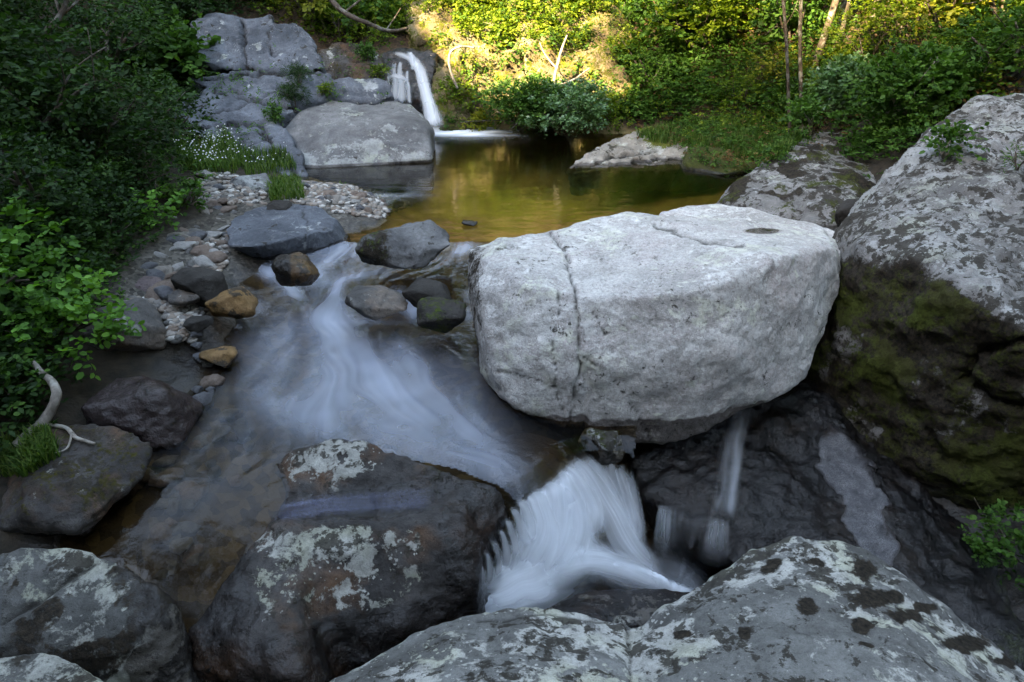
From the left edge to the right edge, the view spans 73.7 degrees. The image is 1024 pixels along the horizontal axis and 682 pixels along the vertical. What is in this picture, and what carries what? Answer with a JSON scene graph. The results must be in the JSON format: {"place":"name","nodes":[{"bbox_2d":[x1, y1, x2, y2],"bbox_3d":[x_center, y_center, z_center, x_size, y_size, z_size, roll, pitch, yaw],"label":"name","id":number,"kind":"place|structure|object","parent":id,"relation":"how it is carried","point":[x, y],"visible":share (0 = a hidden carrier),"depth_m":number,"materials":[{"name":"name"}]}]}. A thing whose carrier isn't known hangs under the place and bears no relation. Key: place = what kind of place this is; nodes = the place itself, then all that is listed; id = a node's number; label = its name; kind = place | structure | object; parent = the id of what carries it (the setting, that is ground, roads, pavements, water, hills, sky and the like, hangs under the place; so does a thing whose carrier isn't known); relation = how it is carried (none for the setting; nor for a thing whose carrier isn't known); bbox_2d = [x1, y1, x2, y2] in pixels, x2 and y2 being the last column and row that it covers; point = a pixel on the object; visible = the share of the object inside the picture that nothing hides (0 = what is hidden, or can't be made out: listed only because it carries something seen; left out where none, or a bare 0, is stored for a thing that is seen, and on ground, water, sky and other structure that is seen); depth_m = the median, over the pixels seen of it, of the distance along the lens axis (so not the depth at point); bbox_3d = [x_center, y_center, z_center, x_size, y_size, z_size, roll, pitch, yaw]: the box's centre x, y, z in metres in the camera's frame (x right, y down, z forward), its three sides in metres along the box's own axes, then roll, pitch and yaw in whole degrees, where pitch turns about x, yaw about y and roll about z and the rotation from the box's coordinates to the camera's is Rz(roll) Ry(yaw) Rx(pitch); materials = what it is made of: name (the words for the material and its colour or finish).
{"place":"outdoors","nodes":[
{"label":"outdoors","id":0,"kind":"place"},
{"bbox_2d":[123,169,411,343],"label":"gravel","id":1,"kind":"structure","parent":0,"point":[174,317],"depth_m":7.82,"materials":[{"name":"grey gravel"}]},
{"bbox_2d":[167,289,199,305],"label":"stone","id":2,"kind":"object","parent":1,"relation":"on","point":[178,297],"visible":0.86,"depth_m":5.79,"materials":[{"name":"grey stone"}]},
{"bbox_2d":[183,315,213,332],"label":"stone","id":3,"kind":"object","parent":1,"relation":"on","point":[197,324],"visible":1,"depth_m":5.60,"materials":[{"name":"grey stone"}]},
{"bbox_2d":[171,267,227,307],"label":"stone","id":4,"kind":"object","parent":1,"relation":"on","point":[204,284],"visible":0.77,"depth_m":5.87,"materials":[{"name":"grey stone"}]},
{"bbox_2d":[230,173,271,191],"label":"stone","id":5,"kind":"object","parent":1,"relation":"on","point":[256,181],"visible":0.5,"depth_m":8.08,"materials":[{"name":"grey stone"}]},
{"bbox_2d":[262,170,307,200],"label":"grass tuft","id":6,"kind":"object","parent":1,"relation":"on","point":[279,189],"visible":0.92,"depth_m":8.08,"materials":[{"name":"green plant"}]},
{"bbox_2d":[0,0,1023,631],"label":"ground","id":7,"kind":"structure","parent":0,"point":[318,360],"depth_m":5.86,"materials":[{"name":"grey stone"}]},
{"bbox_2d":[0,349,50,415],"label":"bush","id":8,"kind":"object","parent":7,"relation":"on","point":[18,358],"visible":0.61,"depth_m":4.46,"materials":[{"name":"green plant"}]},
{"bbox_2d":[0,417,63,477],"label":"grass tuft","id":9,"kind":"object","parent":7,"relation":"on","point":[23,459],"visible":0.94,"depth_m":4.23,"materials":[{"name":"green plant"}]},
{"bbox_2d":[0,196,99,329],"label":"bush","id":10,"kind":"object","parent":7,"relation":"on","point":[13,244],"visible":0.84,"depth_m":5.00,"materials":[{"name":"green plant"}]},
{"bbox_2d":[0,653,102,681],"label":"boulder","id":11,"kind":"object","parent":7,"relation":"on","point":[40,667],"visible":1,"depth_m":3.14,"materials":[{"name":"stone"}]},
{"bbox_2d":[0,0,109,48],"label":"bush","id":12,"kind":"object","parent":7,"relation":"on","point":[63,10],"visible":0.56,"depth_m":7.55,"materials":[{"name":"green plant"}]},
{"bbox_2d":[0,128,130,254],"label":"bush","id":13,"kind":"object","parent":7,"relation":"on","point":[54,185],"visible":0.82,"depth_m":5.51,"materials":[{"name":"green plant"}]},
{"bbox_2d":[0,0,136,144],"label":"bush","id":14,"kind":"object","parent":7,"relation":"on","point":[27,70],"visible":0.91,"depth_m":6.34,"materials":[{"name":"green plant"}]},
{"bbox_2d":[0,264,145,379],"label":"bush","id":15,"kind":"object","parent":7,"relation":"on","point":[64,309],"visible":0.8,"depth_m":4.80,"materials":[{"name":"green plant"}]},
{"bbox_2d":[0,424,152,536],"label":"boulder","id":16,"kind":"object","parent":7,"relation":"on","point":[76,488],"visible":0.88,"depth_m":4.15,"materials":[{"name":"stone"}]},
{"bbox_2d":[12,361,61,447],"bbox_3d":[-3.067,0.416,4.455,0.262,0.416,0.456,0,29,0],"label":"driftwood","id":17,"kind":"object","parent":16,"relation":"on","point":[47,415],"visible":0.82,"depth_m":4.42,"materials":[{"name":"grey wood"}]},
{"bbox_2d":[16,181,139,256],"bbox_3d":[-3.813,-1.027,5.956,0.992,0.672,0.948,0,29,0],"label":"bush","id":18,"kind":"object","parent":7,"relation":"on","point":[91,212],"visible":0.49,"depth_m":5.80,"materials":[{"name":"green plant"}]},
{"bbox_2d":[0,29,197,178],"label":"bush","id":19,"kind":"object","parent":7,"relation":"on","point":[101,86],"visible":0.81,"depth_m":6.77,"materials":[{"name":"green plant"}]},
{"bbox_2d":[0,548,200,681],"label":"boulder","id":20,"kind":"object","parent":7,"relation":"on","point":[101,619],"visible":0.86,"depth_m":3.50,"materials":[{"name":"stone"}]},
{"bbox_2d":[0,0,209,450],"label":"undergrowth","id":21,"kind":"object","parent":7,"relation":"on","point":[90,247],"visible":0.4,"depth_m":6.12,"materials":[{"name":"green plant"}]},
{"bbox_2d":[81,297,166,351],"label":"stone","id":22,"kind":"object","parent":7,"relation":"on","point":[152,337],"visible":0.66,"depth_m":5.37,"materials":[{"name":"grey stone"}]},
{"bbox_2d":[25,138,222,299],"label":"undergrowth","id":23,"kind":"object","parent":7,"relation":"on","point":[144,233],"visible":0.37,"depth_m":6.57,"materials":[{"name":"green plant"}]},
{"bbox_2d":[70,0,179,76],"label":"bush","id":24,"kind":"object","parent":7,"relation":"on","point":[120,20],"visible":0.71,"depth_m":9.53,"materials":[{"name":"green plant"}]},
{"bbox_2d":[82,133,194,194],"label":"bush","id":25,"kind":"object","parent":7,"relation":"on","point":[140,156],"visible":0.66,"depth_m":7.06,"materials":[{"name":"green plant"}]},
{"bbox_2d":[81,375,203,450],"bbox_3d":[-2.635,0.485,4.902,0.700,0.450,0.593,0,29,0],"label":"boulder","id":26,"kind":"object","parent":7,"relation":"on","point":[158,414],"visible":0.88,"depth_m":4.72,"materials":[{"name":"stone"}]},
{"bbox_2d":[114,180,189,229],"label":"bush","id":27,"kind":"object","parent":7,"relation":"on","point":[152,201],"visible":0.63,"depth_m":6.62,"materials":[{"name":"green plant"}]},
{"bbox_2d":[149,522,172,543],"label":"cobble","id":28,"kind":"object","parent":7,"relation":"on","point":[160,532],"visible":0.94,"depth_m":4.23,"materials":[{"name":"grey stone"}]},
{"bbox_2d":[107,73,222,143],"bbox_3d":[-4.290,-2.770,8.288,1.148,0.916,1.496,9,30,16],"label":"bush","id":29,"kind":"object","parent":7,"relation":"on","point":[180,99],"visible":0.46,"depth_m":8.44,"materials":[{"name":"green plant"}]},
{"bbox_2d":[155,467,184,487],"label":"cobble","id":30,"kind":"object","parent":7,"relation":"on","point":[172,475],"visible":0.94,"depth_m":4.57,"materials":[{"name":"grey stone"}]},
{"bbox_2d":[122,3,220,88],"bbox_3d":[-5.714,-4.791,11.257,2.034,1.401,1.860,13,31,22],"label":"bush","id":31,"kind":"object","parent":7,"relation":"on","point":[181,47],"visible":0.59,"depth_m":11.03,"materials":[{"name":"green plant"}]},
{"bbox_2d":[154,176,210,215],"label":"bush","id":32,"kind":"object","parent":7,"relation":"on","point":[195,183],"visible":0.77,"depth_m":7.17,"materials":[{"name":"green plant"}]},
{"bbox_2d":[144,0,236,20],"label":"bush","id":33,"kind":"object","parent":7,"relation":"on","point":[203,9],"visible":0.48,"depth_m":11.98,"materials":[{"name":"green plant"}]},
{"bbox_2d":[130,0,279,126],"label":"undergrowth","id":34,"kind":"object","parent":7,"relation":"on","point":[174,63],"visible":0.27,"depth_m":11.31,"materials":[{"name":"green plant"}]},
{"bbox_2d":[173,124,252,173],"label":"flower clump","id":35,"kind":"object","parent":7,"relation":"on","point":[214,153],"visible":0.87,"depth_m":8.80,"materials":[{"name":"green plant"}]},
{"bbox_2d":[205,286,257,318],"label":"stone","id":36,"kind":"object","parent":7,"relation":"on","point":[240,302],"visible":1,"depth_m":5.77,"materials":[{"name":"brown stone"}]},
{"bbox_2d":[230,140,296,174],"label":"grass tuft","id":37,"kind":"object","parent":7,"relation":"on","point":[272,160],"visible":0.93,"depth_m":9.61,"materials":[{"name":"green plant"}]},
{"bbox_2d":[171,12,394,179],"bbox_3d":[-4.029,-3.961,11.174,3.894,2.390,3.671,10,30,17],"label":"rock outcrop","id":38,"kind":"object","parent":7,"relation":"on","point":[246,45],"visible":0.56,"depth_m":11.23,"materials":[{"name":"grey stone"}]},
{"bbox_2d":[174,42,391,169],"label":"ledge plants","id":39,"kind":"object","parent":38,"relation":"on","point":[257,97],"visible":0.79,"depth_m":10.93,"materials":[{"name":"green plant"}]},
{"bbox_2d":[272,80,315,112],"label":"shrub","id":40,"kind":"object","parent":38,"relation":"on","point":[286,89],"visible":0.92,"depth_m":10.75,"materials":[{"name":"green plant"}]},
{"bbox_2d":[329,0,407,32],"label":"dead branch","id":41,"kind":"object","parent":38,"relation":"attached to","point":[338,7],"visible":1,"depth_m":11.12,"materials":[{"name":"wood"}]},
{"bbox_2d":[226,204,350,259],"bbox_3d":[-2.458,-1.020,7.376,1.324,0.649,1.044,-23,36,-35],"label":"boulder","id":42,"kind":"object","parent":7,"relation":"on","point":[261,233],"visible":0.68,"depth_m":7.09,"materials":[{"name":"grey stone"}]},
{"bbox_2d":[270,0,352,23],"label":"bush","id":43,"kind":"object","parent":7,"relation":"on","point":[307,7],"visible":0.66,"depth_m":12.88,"materials":[{"name":"green plant"}]},
{"bbox_2d":[245,0,421,48],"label":"crest foliage","id":44,"kind":"object","parent":7,"relation":"on","point":[345,25],"visible":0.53,"depth_m":12.97,"materials":[{"name":"green plant"}]},
{"bbox_2d":[305,0,366,39],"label":"bush","id":45,"kind":"object","parent":7,"relation":"on","point":[337,27],"visible":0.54,"depth_m":12.94,"materials":[{"name":"green plant"}]},
{"bbox_2d":[188,439,507,681],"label":"boulder","id":46,"kind":"object","parent":7,"relation":"on","point":[359,553],"visible":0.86,"depth_m":4.09,"materials":[{"name":"stone"}]},
{"bbox_2d":[286,101,434,194],"bbox_3d":[-2.348,-3.018,10.767,2.325,1.224,2.072,0,29,0],"label":"boulder","id":47,"kind":"object","parent":7,"relation":"on","point":[388,146],"visible":0.9,"depth_m":10.24,"materials":[{"name":"grey stone"}]},
{"bbox_2d":[332,0,409,41],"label":"bush","id":48,"kind":"object","parent":7,"relation":"on","point":[362,6],"visible":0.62,"depth_m":12.74,"materials":[{"name":"green plant"}]},
{"bbox_2d":[345,285,407,319],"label":"stone","id":49,"kind":"object","parent":7,"relation":"on","point":[376,302],"visible":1,"depth_m":5.76,"materials":[{"name":"grey stone"}]},
{"bbox_2d":[317,42,438,117],"bbox_3d":[-2.357,-4.503,12.490,2.116,1.758,1.580,0,29,0],"label":"waterfall ledge","id":50,"kind":"object","parent":7,"relation":"on","point":[402,77],"visible":0.35,"depth_m":11.99,"materials":[{"name":"stone"}]},
{"bbox_2d":[397,53,434,119],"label":"waterfall","id":51,"kind":"structure","parent":50,"relation":"on","point":[427,100],"depth_m":11.84,"materials":[{"name":"liquid"}]},
{"bbox_2d":[355,220,449,268],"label":"boulder","id":52,"kind":"object","parent":7,"relation":"on","point":[418,245],"visible":1,"depth_m":6.30,"materials":[{"name":"grey stone"}]},
{"bbox_2d":[402,277,452,307],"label":"stone","id":53,"kind":"object","parent":7,"relation":"on","point":[416,291],"visible":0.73,"depth_m":5.76,"materials":[{"name":"grey stone"}]},
{"bbox_2d":[417,296,466,332],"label":"stone","id":54,"kind":"object","parent":7,"relation":"on","point":[439,314],"visible":1,"depth_m":5.50,"materials":[{"name":"grey stone"}]},
{"bbox_2d":[460,71,563,132],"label":"waterside bush","id":55,"kind":"object","parent":7,"relation":"on","point":[518,96],"visible":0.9,"depth_m":11.17,"materials":[{"name":"green plant"}]},
{"bbox_2d":[475,432,578,565],"bbox_3d":[0.109,1.219,5.010,0.753,1.027,0.696,0,29,0],"label":"boulder","id":56,"kind":"object","parent":7,"relation":"on","point":[517,470],"visible":0.41,"depth_m":4.70,"materials":[{"name":"grey stone"}]},
{"bbox_2d":[404,0,650,136],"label":"cliff","id":57,"kind":"structure","parent":7,"relation":"on","point":[599,57],"depth_m":12.38,"materials":[{"name":"beige stone"}]},
{"bbox_2d":[416,0,655,99],"bbox_3d":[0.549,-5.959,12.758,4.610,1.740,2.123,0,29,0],"label":"creeper foliage","id":58,"kind":"object","parent":57,"relation":"attached to","point":[472,23],"visible":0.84,"depth_m":12.52,"materials":[{"name":"green plant"}]},
{"bbox_2d":[430,24,641,139],"bbox_3d":[0.402,-4.597,12.167,3.658,1.847,1.909,0,29,0],"label":"creeper foliage","id":59,"kind":"object","parent":57,"relation":"attached to","point":[461,96],"visible":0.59,"depth_m":12.10,"materials":[{"name":"green plant"}]},
{"bbox_2d":[514,63,612,138],"bbox_3d":[0.940,-3.940,11.229,1.592,1.164,1.706,11,31,19],"label":"waterside bush","id":60,"kind":"object","parent":7,"relation":"on","point":[582,100],"visible":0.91,"depth_m":10.93,"materials":[{"name":"green plant"}]},
{"bbox_2d":[584,85,630,134],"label":"waterside bush","id":61,"kind":"object","parent":7,"relation":"on","point":[614,100],"visible":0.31,"depth_m":11.75,"materials":[{"name":"green plant"}]},
{"bbox_2d":[566,126,694,195],"bbox_3d":[2.118,-2.706,10.435,1.633,0.764,2.523,20,35,31],"label":"rock shelf","id":62,"kind":"object","parent":7,"relation":"on","point":[626,163],"visible":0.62,"depth_m":10.10,"materials":[{"name":"grey stone"}]},
{"bbox_2d":[610,87,662,123],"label":"waterside bush","id":63,"kind":"object","parent":7,"relation":"on","point":[630,99],"visible":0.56,"depth_m":12.08,"materials":[{"name":"green plant"}]},
{"bbox_2d":[616,39,682,91],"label":"bush","id":64,"kind":"object","parent":7,"relation":"on","point":[636,67],"visible":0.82,"depth_m":12.20,"materials":[{"name":"green plant"}]},
{"bbox_2d":[467,204,840,444],"bbox_3d":[1.414,-0.350,5.908,3.740,1.431,2.408,-22,36,-34],"label":"boulder","id":65,"kind":"object","parent":7,"relation":"on","point":[676,325],"visible":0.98,"depth_m":4.96,"materials":[{"name":"stone"}]},
{"bbox_2d":[622,0,709,55],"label":"bush","id":66,"kind":"object","parent":7,"relation":"on","point":[665,40],"visible":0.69,"depth_m":12.27,"materials":[{"name":"green plant"}]},
{"bbox_2d":[310,0,1023,129],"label":"hillside foliage","id":67,"kind":"object","parent":7,"relation":"on","point":[685,59],"visible":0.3,"depth_m":11.20,"materials":[{"name":"green plant"}]},
{"bbox_2d":[330,536,1023,681],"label":"boulder","id":68,"kind":"object","parent":7,"relation":"on","point":[795,609],"visible":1,"depth_m":3.42,"materials":[{"name":"stone"}]},
{"bbox_2d":[646,0,757,56],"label":"bush","id":69,"kind":"object","parent":7,"relation":"on","point":[695,22],"visible":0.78,"depth_m":12.00,"materials":[{"name":"green plant"}]},
{"bbox_2d":[668,121,778,192],"bbox_3d":[3.342,-2.760,10.393,1.592,0.778,2.160,12,31,20],"label":"rock","id":70,"kind":"object","parent":7,"relation":"on","point":[692,175],"visible":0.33,"depth_m":9.82,"materials":[{"name":"stone"}]},
{"bbox_2d":[630,102,822,176],"bbox_3d":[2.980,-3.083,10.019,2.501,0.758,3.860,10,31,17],"label":"grass","id":71,"kind":"structure","parent":7,"relation":"on","point":[663,134],"depth_m":10.45,"materials":[{"name":"green plant"}]},
{"bbox_2d":[690,0,775,43],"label":"bush","id":72,"kind":"object","parent":7,"relation":"on","point":[723,8],"visible":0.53,"depth_m":11.74,"materials":[{"name":"green plant"}]},
{"bbox_2d":[674,101,825,141],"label":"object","id":73,"kind":"object","parent":7,"relation":"on","point":[754,117],"visible":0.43,"depth_m":10.71,"materials":[{"name":"green plant"}]},
{"bbox_2d":[745,42,815,91],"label":"bush","id":74,"kind":"object","parent":7,"relation":"on","point":[780,56],"visible":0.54,"depth_m":10.93,"materials":[{"name":"green plant"}]},
{"bbox_2d":[738,0,826,50],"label":"bush","id":75,"kind":"object","parent":7,"relation":"on","point":[759,20],"visible":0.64,"depth_m":11.38,"materials":[{"name":"green plant"}]},
{"bbox_2d":[781,0,791,132],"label":"tree","id":76,"kind":"object","parent":7,"relation":"on","point":[783,2],"visible":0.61,"depth_m":9.88,"materials":[{"name":"brown plant"}]},
{"bbox_2d":[716,132,875,230],"bbox_3d":[3.596,-1.619,8.228,2.695,1.350,1.922,-18,34,-29],"label":"boulder","id":77,"kind":"object","parent":7,"relation":"on","point":[817,184],"visible":0.33,"depth_m":7.61,"materials":[{"name":"stone"}]},
{"bbox_2d":[835,122,891,151],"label":"bush","id":78,"kind":"object","parent":77,"relation":"on","point":[862,137],"visible":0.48,"depth_m":8.12,"materials":[{"name":"green plant"}]},
{"bbox_2d":[798,0,803,130],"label":"tree","id":79,"kind":"object","parent":7,"relation":"on","point":[800,71],"visible":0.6,"depth_m":10.11,"materials":[{"name":"brown plant"}]},
{"bbox_2d":[779,89,850,137],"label":"bush","id":80,"kind":"object","parent":7,"relation":"on","point":[810,116],"visible":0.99,"depth_m":8.58,"materials":[{"name":"green plant"}]},
{"bbox_2d":[627,379,1023,670],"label":"bedrock","id":81,"kind":"structure","parent":7,"relation":"on","point":[804,458],"depth_m":5.03,"materials":[{"name":"grey stone"}]},
{"bbox_2d":[957,498,1023,590],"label":"leafy shrub","id":82,"kind":"object","parent":81,"relation":"on","point":[1006,544],"visible":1,"depth_m":4.68,"materials":[{"name":"green plant"}]},
{"bbox_2d":[628,0,1023,135],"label":"foliage","id":83,"kind":"object","parent":7,"relation":"on","point":[998,85],"visible":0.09,"depth_m":10.55,"materials":[{"name":"green plant"}]},
{"bbox_2d":[796,50,877,128],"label":"bush","id":84,"kind":"object","parent":7,"relation":"on","point":[830,80],"visible":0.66,"depth_m":9.28,"materials":[{"name":"green plant"}]},
{"bbox_2d":[812,1,922,62],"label":"bush","id":85,"kind":"object","parent":7,"relation":"on","point":[859,39],"visible":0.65,"depth_m":10.14,"materials":[{"name":"green plant"}]},
{"bbox_2d":[838,0,963,45],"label":"bush","id":86,"kind":"object","parent":7,"relation":"on","point":[880,8],"visible":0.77,"depth_m":9.68,"materials":[{"name":"green plant"}]},
{"bbox_2d":[839,41,963,123],"bbox_3d":[4.559,-3.036,8.077,1.322,0.960,1.394,0,29,0],"label":"bush","id":87,"kind":"object","parent":7,"relation":"on","point":[869,67],"visible":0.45,"depth_m":7.80,"materials":[{"name":"green plant"}]},
{"bbox_2d":[816,45,987,178],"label":"undergrowth","id":88,"kind":"object","parent":7,"relation":"on","point":[914,127],"visible":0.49,"depth_m":7.83,"materials":[{"name":"green plant"}]},
{"bbox_2d":[808,93,1023,510],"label":"boulder","id":89,"kind":"object","parent":7,"relation":"on","point":[916,370],"visible":0.81,"depth_m":5.20,"materials":[{"name":"stone"}]},
{"bbox_2d":[919,119,989,163],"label":"bush","id":90,"kind":"object","parent":89,"relation":"on","point":[949,133],"visible":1,"depth_m":5.80,"materials":[{"name":"green plant"}]},
{"bbox_2d":[859,39,983,121],"bbox_3d":[4.560,-2.907,7.684,0.968,0.940,1.150,-24,37,-37],"label":"bush","id":91,"kind":"object","parent":7,"relation":"on","point":[943,85],"visible":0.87,"depth_m":7.54,"materials":[{"name":"green plant"}]},
{"bbox_2d":[880,13,1007,87],"bbox_3d":[5.272,-3.480,8.238,1.410,0.910,1.435,-23,36,-35],"label":"bush","id":92,"kind":"object","parent":7,"relation":"on","point":[913,34],"visible":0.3,"depth_m":8.16,"materials":[{"name":"green plant"}]},
{"bbox_2d":[887,0,1020,47],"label":"bush","id":93,"kind":"object","parent":7,"relation":"on","point":[950,11],"visible":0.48,"depth_m":8.55,"materials":[{"name":"green plant"}]},
{"bbox_2d":[938,0,1023,81],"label":"bush","id":94,"kind":"object","parent":7,"relation":"on","point":[1018,10],"visible":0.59,"depth_m":7.42,"materials":[{"name":"green plant"}]},
{"bbox_2d":[485,530,718,612],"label":"plunge pool water","id":95,"kind":"structure","parent":0,"point":[661,562],"depth_m":4.80,"materials":[{"name":"white liquid"}]},
{"bbox_2d":[494,465,641,598],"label":"waterfall","id":96,"kind":"structure","parent":95,"relation":"on","point":[561,512],"depth_m":4.58,"materials":[{"name":"liquid"}]},
{"bbox_2d":[547,588,689,627],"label":"boulder","id":97,"kind":"object","parent":95,"relation":"in","point":[634,608],"visible":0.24,"depth_m":4.36,"materials":[{"name":"stone"}]},
{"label":"stream water","id":98,"kind":"structure","parent":0,"visible":0},
{"bbox_2d":[199,346,238,367],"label":"stone","id":99,"kind":"object","parent":98,"relation":"on","point":[224,356],"visible":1,"depth_m":5.45,"materials":[{"name":"brown stone"}]},
{"bbox_2d":[271,252,319,286],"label":"stone","id":100,"kind":"object","parent":98,"relation":"in","point":[296,269],"visible":1,"depth_m":6.06,"materials":[{"name":"brown stone"}]},
{"bbox_2d":[577,427,623,465],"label":"stone","id":101,"kind":"object","parent":98,"relation":"in","point":[599,447],"visible":1,"depth_m":4.91,"materials":[{"name":"stone"}]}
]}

